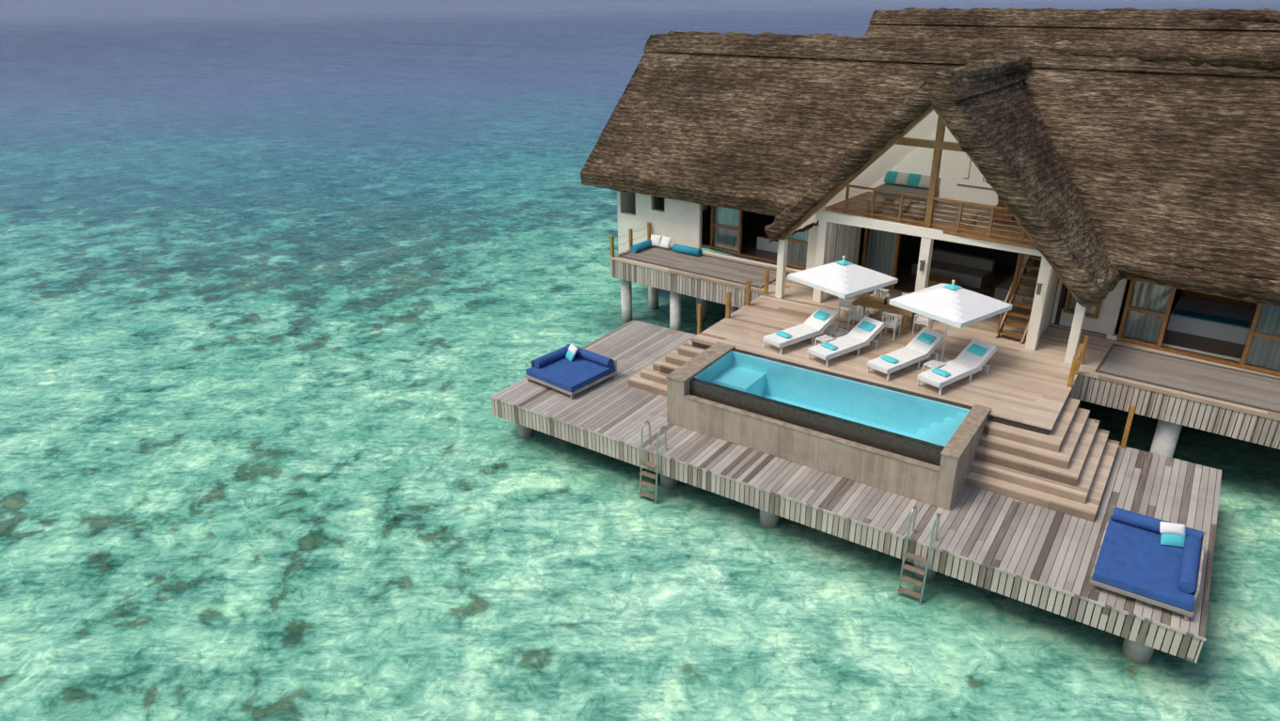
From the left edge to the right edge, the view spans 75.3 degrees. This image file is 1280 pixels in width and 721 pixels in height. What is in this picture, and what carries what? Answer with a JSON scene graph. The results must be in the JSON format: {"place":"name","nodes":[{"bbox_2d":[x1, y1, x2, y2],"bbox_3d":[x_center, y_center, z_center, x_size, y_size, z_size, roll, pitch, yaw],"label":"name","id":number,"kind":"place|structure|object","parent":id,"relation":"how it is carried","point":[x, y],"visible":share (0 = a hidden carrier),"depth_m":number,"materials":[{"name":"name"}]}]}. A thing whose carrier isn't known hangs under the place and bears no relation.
{"place":"outdoors","nodes":[
{"label":"outdoors","id":0,"kind":"place"},
{"bbox_2d":[0,0,1279,720],"bbox_3d":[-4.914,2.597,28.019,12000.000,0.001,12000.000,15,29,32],"label":"sea","id":1,"kind":"structure","parent":0,"point":[296,296],"depth_m":27.62,"materials":[{"name":"liquid"}]},
{"bbox_2d":[516,423,1154,664],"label":"support pillars","id":2,"kind":"structure","parent":1,"relation":"in","point":[1135,652],"depth_m":20.99,"materials":[{"name":"concrete"}]},
{"bbox_2d":[620,267,1183,458],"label":"support pillars","id":3,"kind":"structure","parent":1,"relation":"in","point":[1165,438],"depth_m":35.42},
{"bbox_2d":[608,246,1279,449],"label":"house platform","id":4,"kind":"structure","parent":3,"relation":"on","point":[1241,420],"depth_m":25.16,"materials":[{"name":"grey wood"}]},
{"bbox_2d":[616,190,1279,376],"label":"house walls","id":5,"kind":"structure","parent":4,"relation":"on","point":[678,222],"depth_m":33.81,"materials":[{"name":"white paint"}]},
{"bbox_2d":[610,221,650,257],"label":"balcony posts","id":6,"kind":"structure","parent":5,"relation":"attached to","point":[630,232],"depth_m":36.95,"materials":[{"name":"brown wood"}]},
{"bbox_2d":[630,235,702,256],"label":"outdoor cushions","id":7,"kind":"object","parent":5,"relation":"on","point":[658,242],"visible":1,"depth_m":36.78,"materials":[{"name":"teal fabric"}]},
{"bbox_2d":[617,246,790,288],"bbox_3d":[2.569,-4.074,35.087,7.190,0.046,2.290,17,30,34],"label":"balcony net","id":8,"kind":"object","parent":5,"relation":"on","point":[726,276],"visible":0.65,"depth_m":34.86,"materials":[{"name":"grey fabric"}]},
{"bbox_2d":[701,244,1117,340],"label":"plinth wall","id":9,"kind":"structure","parent":5,"relation":"attached to","point":[1112,337],"depth_m":27.25,"materials":[{"name":"brown wood"}]},
{"bbox_2d":[580,33,1279,281],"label":"roof","id":10,"kind":"structure","parent":5,"relation":"on","point":[1177,164],"depth_m":31.12,"materials":[{"name":"brown wicker"}]},
{"bbox_2d":[861,228,1059,324],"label":"living frames","id":11,"kind":"structure","parent":5,"relation":"on","point":[896,255],"depth_m":31.34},
{"bbox_2d":[864,229,1040,315],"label":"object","id":12,"kind":"object","parent":11,"relation":"in","point":[1030,269],"visible":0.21,"depth_m":31.54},
{"bbox_2d":[894,248,1051,323],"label":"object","id":13,"kind":"object","parent":5,"relation":"on","point":[989,277],"visible":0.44,"depth_m":32.48,"materials":[{"name":"brown"}]},
{"bbox_2d":[667,30,1279,306],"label":"roof rolls","id":14,"kind":"object","parent":5,"relation":"on","point":[1263,291],"visible":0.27,"depth_m":26.36,"materials":[{"name":"brown wicker"}]},
{"bbox_2d":[919,260,1042,295],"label":"wall lanterns","id":15,"kind":"object","parent":5,"relation":"on","point":[1038,289],"depth_m":25.51,"materials":[{"name":"grey metal"}]},
{"bbox_2d":[1123,277,1279,307],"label":"eave boards","id":16,"kind":"object","parent":5,"relation":"on","point":[1248,299],"depth_m":24.58,"materials":[{"name":"brown wood"}]},
{"bbox_2d":[756,233,1257,345],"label":"beds","id":17,"kind":"object","parent":4,"relation":"on","point":[1216,317],"visible":0.58,"depth_m":27.62,"materials":[{"name":"white fabric"}]},
{"bbox_2d":[1095,343,1279,413],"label":"balcony net","id":18,"kind":"object","parent":4,"relation":"on","point":[1205,394],"visible":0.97,"depth_m":24.50,"materials":[{"name":"grey"}]},
{"bbox_2d":[865,6,1279,48],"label":"thatched roof","id":19,"kind":"structure","parent":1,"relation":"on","point":[1209,28],"depth_m":41.79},
{"bbox_2d":[489,319,1221,663],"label":"deck","id":20,"kind":"structure","parent":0,"point":[1014,547],"depth_m":21.53,"materials":[{"name":"grey wood"}]},
{"bbox_2d":[524,344,616,399],"bbox_3d":[-2.356,0.235,28.260,2.250,0.937,2.200,19,31,37],"label":"daybed","id":21,"kind":"object","parent":20,"relation":"on","point":[571,370],"visible":1,"depth_m":28.15,"materials":[{"name":"blue fabric"}]},
{"bbox_2d":[638,421,667,504],"bbox_3d":[0.358,3.268,24.264,0.650,3.118,0.711,15,29,32],"label":"ladder","id":22,"kind":"object","parent":20,"relation":"attached to","point":[645,483],"visible":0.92,"depth_m":24.07,"materials":[{"name":"silver metal"}]},
{"bbox_2d":[628,340,705,396],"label":"steps","id":23,"kind":"structure","parent":20,"relation":"on","point":[652,378],"depth_m":27.64,"materials":[{"name":"brown wood"}]},
{"bbox_2d":[665,342,991,510],"bbox_3d":[5.211,1.607,24.159,8.610,1.586,3.140,15,29,32],"label":"swimming pool","id":24,"kind":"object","parent":20,"relation":"on","point":[921,448],"visible":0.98,"depth_m":23.66,"materials":[{"name":"stone"}]},
{"bbox_2d":[690,289,1089,435],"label":"deck","id":25,"kind":"structure","parent":20,"relation":"on","point":[1019,386],"depth_m":26.03,"materials":[{"name":"brown wood"}]},
{"bbox_2d":[726,268,769,317],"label":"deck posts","id":26,"kind":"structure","parent":25,"relation":"on","point":[747,295],"depth_m":30.33,"materials":[{"name":"brown wood"}]},
{"bbox_2d":[762,306,838,354],"bbox_3d":[5.288,-1.016,27.248,2.695,0.836,0.800,-17,29,-32],"label":"sun lounger","id":27,"kind":"object","parent":25,"relation":"on","point":[819,321],"visible":0.98,"depth_m":27.24,"materials":[{"name":"white"}]},
{"bbox_2d":[814,334,834,346],"bbox_3d":[5.956,-0.530,26.663,0.480,0.412,0.480,-17,29,-32],"label":"side table","id":28,"kind":"object","parent":25,"relation":"on","point":[825,339],"visible":0.56,"depth_m":26.58,"materials":[{"name":"white wood"}]},
{"bbox_2d":[787,255,898,337],"bbox_3d":[6.644,-2.176,27.520,2.517,2.690,2.517,-17,29,-32],"label":"parasol","id":29,"kind":"object","parent":25,"relation":"on","point":[844,279],"visible":1,"depth_m":26.70,"materials":[{"name":"fabric"}]},
{"bbox_2d":[806,316,884,367],"bbox_3d":[6.547,-0.624,26.336,2.695,0.836,0.800,-17,29,-32],"label":"sun lounger","id":30,"kind":"object","parent":25,"relation":"on","point":[864,331],"visible":1,"depth_m":26.33,"materials":[{"name":"white"}]},
{"bbox_2d":[837,297,857,320],"bbox_3d":[7.292,-1.962,29.202,0.500,0.900,0.500,15,29,32],"label":"dining chair","id":31,"kind":"object","parent":25,"relation":"on","point":[845,304],"visible":0.6,"depth_m":29.09,"materials":[{"name":"white wood"}]},
{"bbox_2d":[847,304,869,330],"bbox_3d":[7.397,-1.484,28.137,0.500,0.900,0.500,17,30,34],"label":"dining chair","id":32,"kind":"object","parent":25,"relation":"on","point":[858,316],"visible":0.81,"depth_m":27.97,"materials":[{"name":"white wood"}]},
{"bbox_2d":[867,288,887,317],"bbox_3d":[8.405,-2.059,29.380,0.500,0.900,0.500,17,30,34],"label":"dining chair","id":33,"kind":"object","parent":25,"relation":"on","point":[875,292],"visible":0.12,"depth_m":29.41,"materials":[{"name":"white wood"}]},
{"bbox_2d":[852,294,916,334],"bbox_3d":[8.375,-1.579,28.486,2.000,0.760,1.000,17,30,34],"label":"dining table","id":34,"kind":"object","parent":25,"relation":"on","point":[864,301],"visible":0.69,"depth_m":28.25,"materials":[{"name":"brown wood"}]},
{"bbox_2d":[883,289,889,304],"bbox_3d":[8.369,-2.178,28.214,0.230,0.555,0.246,15,29,32],"label":"orchid vase","id":35,"kind":"object","parent":34,"relation":"on","point":[888,294],"visible":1,"depth_m":28.20,"materials":[{"name":"grey"}]},
{"bbox_2d":[879,312,901,340],"bbox_3d":[8.314,-1.210,27.498,0.500,0.900,0.500,17,30,34],"label":"dining chair","id":36,"kind":"object","parent":25,"relation":"on","point":[894,323],"visible":0.94,"depth_m":27.32,"materials":[{"name":"white wood"}]},
{"bbox_2d":[894,292,909,323],"bbox_3d":[9.199,-1.819,28.820,0.500,0.900,0.500,17,30,34],"label":"dining chair","id":37,"kind":"object","parent":25,"relation":"on","point":[903,293],"visible":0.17,"depth_m":28.84,"materials":[{"name":"white wood"}]},
{"bbox_2d":[866,327,944,381],"bbox_3d":[8.138,-0.217,25.379,2.695,0.836,0.800,-17,29,-32],"label":"sun lounger","id":38,"kind":"object","parent":25,"relation":"on","point":[924,344],"visible":0.96,"depth_m":25.39,"materials":[{"name":"white"}]},
{"bbox_2d":[912,314,932,334],"bbox_3d":[9.455,-1.325,27.714,0.500,0.900,0.500,15,29,32],"label":"dining chair","id":39,"kind":"object","parent":25,"relation":"on","point":[924,321],"visible":0.69,"depth_m":27.59,"materials":[{"name":"white wood"}]},
{"bbox_2d":[825,116,1037,250],"bbox_3d":[10.702,-6.729,27.798,8.060,4.050,3.900,19,31,37],"label":"loft timber","id":40,"kind":"object","parent":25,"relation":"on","point":[988,232],"visible":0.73,"depth_m":27.17,"materials":[{"name":"brown wood"}]},
{"bbox_2d":[849,190,1025,234],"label":"loft rail cables","id":41,"kind":"object","parent":40,"relation":"attached to","point":[934,213],"visible":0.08,"depth_m":26.98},
{"bbox_2d":[922,360,945,372],"bbox_3d":[8.777,0.286,24.756,0.480,0.412,0.480,-17,29,-32],"label":"side table","id":42,"kind":"object","parent":25,"relation":"on","point":[931,364],"visible":0.58,"depth_m":24.68,"materials":[{"name":"white wood"}]},
{"bbox_2d":[764,53,1123,307],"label":"gable roof rolls","id":43,"kind":"object","parent":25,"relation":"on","point":[1051,246],"visible":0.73,"depth_m":24.59,"materials":[{"name":"brown wicker"}]},
{"bbox_2d":[888,280,1012,363],"bbox_3d":[9.333,-1.171,25.199,2.517,2.690,2.517,-17,29,-32],"label":"parasol","id":44,"kind":"object","parent":25,"relation":"on","point":[955,306],"visible":0.98,"depth_m":24.39,"materials":[{"name":"fabric"}]},
{"bbox_2d":[916,338,996,395],"bbox_3d":[9.356,0.164,24.493,2.695,0.836,0.800,-17,29,-32],"label":"sun lounger","id":45,"kind":"object","parent":25,"relation":"on","point":[973,356],"visible":1,"depth_m":24.51,"materials":[{"name":"white"}]},
{"bbox_2d":[995,253,1042,344],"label":"staircase","id":46,"kind":"structure","parent":25,"relation":"on","point":[1017,286],"depth_m":27.39,"materials":[{"name":"brown wood"}]},
{"bbox_2d":[1066,333,1090,397],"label":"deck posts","id":47,"kind":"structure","parent":25,"relation":"on","point":[1078,359],"depth_m":24.46,"materials":[{"name":"brown wood"}]},
{"bbox_2d":[696,304,1135,448],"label":"deck posts","id":48,"kind":"structure","parent":20,"relation":"on","point":[1127,427],"depth_m":23.69,"materials":[{"name":"brown wood"}]},
{"bbox_2d":[897,505,940,604],"bbox_3d":[6.731,4.999,20.208,0.650,3.118,0.711,15,29,32],"label":"ladder","id":49,"kind":"object","parent":20,"relation":"on","point":[912,581],"visible":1,"depth_m":20.02,"materials":[{"name":"silver metal"}]},
{"bbox_2d":[965,397,1119,521],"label":"steps","id":50,"kind":"structure","parent":20,"relation":"on","point":[1065,466],"depth_m":21.90,"materials":[{"name":"brown wood"}]},
{"bbox_2d":[1089,505,1206,621],"bbox_3d":[11.415,4.375,18.608,1.950,0.937,2.700,15,29,32],"label":"daybed","id":51,"kind":"object","parent":20,"relation":"on","point":[1151,560],"visible":1,"depth_m":18.37,"materials":[{"name":"blue fabric"}]},
{"bbox_2d":[832,223,897,297],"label":"living curtains","id":52,"kind":"object","parent":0,"point":[846,241],"visible":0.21,"depth_m":31.49,"materials":[{"name":"grey fabric"}]},
{"bbox_2d":[780,105,1076,300],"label":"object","id":53,"kind":"object","parent":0,"point":[879,165],"visible":0.17,"depth_m":28.68,"materials":[{"name":"white paint"}]},
{"bbox_2d":[774,126,1086,364],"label":"gable walls","id":54,"kind":"structure","parent":0,"point":[954,168],"depth_m":29.41,"materials":[{"name":"white paint"}]},
{"bbox_2d":[768,59,1112,285],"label":"gable roof","id":55,"kind":"structure","parent":54,"relation":"on","point":[1003,111],"depth_m":26.06,"materials":[{"name":"brown wicker"}]},
{"bbox_2d":[956,159,994,190],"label":"loft wall mouldings","id":56,"kind":"object","parent":54,"relation":"attached to","point":[976,187],"visible":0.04,"depth_m":29.60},
{"bbox_2d":[866,171,1014,224],"bbox_3d":[10.932,-5.616,28.927,6.150,0.886,3.347,17,30,34],"label":"loft furniture","id":57,"kind":"object","parent":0,"point":[918,181],"visible":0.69,"depth_m":30.18,"materials":[{"name":"fabric"}]},
{"bbox_2d":[701,205,1277,370],"bbox_3d":[21.867,-2.242,27.077,50.700,2.950,8.800,19,31,37],"label":"house interior","id":58,"kind":"object","parent":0,"point":[754,225],"visible":0.08,"depth_m":34.75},
{"bbox_2d":[714,206,1279,370],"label":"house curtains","id":59,"kind":"object","parent":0,"point":[1126,328],"depth_m":26.41,"materials":[{"name":"grey fabric"}]}
]}

